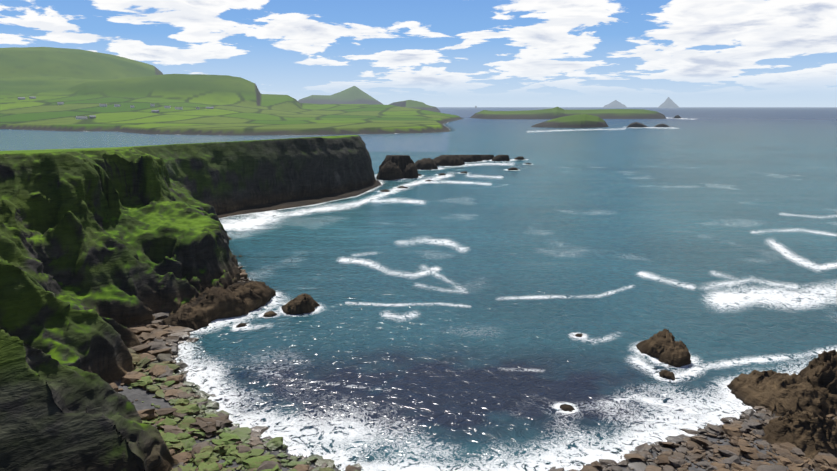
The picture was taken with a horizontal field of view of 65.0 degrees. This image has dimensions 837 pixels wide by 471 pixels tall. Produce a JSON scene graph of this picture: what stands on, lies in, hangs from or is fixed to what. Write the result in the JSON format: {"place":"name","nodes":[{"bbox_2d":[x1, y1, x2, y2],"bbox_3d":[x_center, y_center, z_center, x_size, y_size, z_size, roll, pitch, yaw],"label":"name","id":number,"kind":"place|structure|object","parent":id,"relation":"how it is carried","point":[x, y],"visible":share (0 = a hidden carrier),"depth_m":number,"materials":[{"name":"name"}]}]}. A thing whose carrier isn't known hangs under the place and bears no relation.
{"place":"outdoors","nodes":[
{"label":"outdoors","id":0,"kind":"place"},
{"bbox_2d":[0,107,836,470],"bbox_3d":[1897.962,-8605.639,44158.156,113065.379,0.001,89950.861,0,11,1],"label":"sea water","id":1,"kind":"structure","parent":0,"point":[450,317],"depth_m":151.29,"materials":[{"name":"blue liquid"}]},
{"bbox_2d":[298,86,381,103],"bbox_3d":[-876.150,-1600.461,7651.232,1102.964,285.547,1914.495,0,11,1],"label":"hill","id":2,"kind":"structure","parent":1,"relation":"on","point":[353,95],"depth_m":7297.85,"materials":[{"name":"green plant"}]},
{"bbox_2d":[389,100,439,112],"bbox_3d":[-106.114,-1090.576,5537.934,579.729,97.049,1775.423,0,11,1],"label":"hill","id":3,"kind":"structure","parent":1,"relation":"on","point":[414,104],"depth_m":4995.15,"materials":[{"name":"green plant"}]},
{"bbox_2d":[603,100,626,107],"bbox_3d":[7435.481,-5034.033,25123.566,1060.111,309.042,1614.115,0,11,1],"label":"distant rocky island","id":4,"kind":"structure","parent":1,"relation":"on","point":[615,104],"depth_m":24608.43,"materials":[{"name":"grey stone"}]},
{"bbox_2d":[627,122,646,126],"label":"rock","id":5,"kind":"object","parent":1,"relation":"in","point":[635,124],"visible":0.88,"depth_m":1338.79,"materials":[{"name":"black stone"}]},
{"bbox_2d":[654,124,668,126],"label":"rock","id":6,"kind":"object","parent":1,"relation":"in","point":[661,125],"visible":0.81,"depth_m":1367.55,"materials":[{"name":"black stone"}]},
{"bbox_2d":[658,97,678,107],"bbox_3d":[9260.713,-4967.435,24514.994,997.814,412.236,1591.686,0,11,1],"label":"distant rocky island","id":7,"kind":"structure","parent":1,"relation":"on","point":[668,103],"depth_m":24024.03,"materials":[{"name":"grey stone"}]},
{"bbox_2d":[0,47,836,470],"bbox_3d":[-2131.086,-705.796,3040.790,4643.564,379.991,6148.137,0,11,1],"label":"coastal land","id":8,"kind":"structure","parent":0,"point":[102,251],"depth_m":133.98,"materials":[{"name":"green plant"}]},
{"bbox_2d":[18,97,213,117],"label":"farm sheds","id":9,"kind":"object","parent":8,"relation":"on","point":[90,116],"visible":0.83,"depth_m":1819.96,"materials":[{"name":"metal"}]},
{"bbox_2d":[57,102,199,118],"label":"houses","id":10,"kind":"structure","parent":8,"relation":"on","point":[115,105],"depth_m":1738.83,"materials":[{"name":"stone"}]},
{"bbox_2d":[173,133,353,144],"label":"fence posts","id":11,"kind":"object","parent":8,"relation":"on","point":[225,140],"visible":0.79,"depth_m":267.02,"materials":[{"name":"brown wood"}]},
{"bbox_2d":[110,266,836,470],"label":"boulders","id":12,"kind":"object","parent":8,"relation":"on","point":[159,364],"visible":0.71,"depth_m":80.28,"materials":[{"name":"stone"}]},
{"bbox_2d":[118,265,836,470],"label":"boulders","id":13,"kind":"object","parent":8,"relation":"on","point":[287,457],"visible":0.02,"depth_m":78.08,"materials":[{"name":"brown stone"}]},
{"bbox_2d":[0,0,836,106],"label":"sky","id":14,"kind":"structure","parent":0,"point":[436,53],"materials":[{"name":"blue"}]},
{"bbox_2d":[470,107,665,118],"bbox_3d":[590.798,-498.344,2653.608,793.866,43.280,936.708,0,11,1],"label":"island","id":15,"kind":"structure","parent":0,"point":[555,112],"depth_m":2335.00,"materials":[{"name":"green plant"}]},
{"bbox_2d":[531,114,608,127],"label":"island","id":16,"kind":"structure","parent":0,"point":[582,121],"depth_m":1343.39,"materials":[{"name":"green plant"}]}
]}

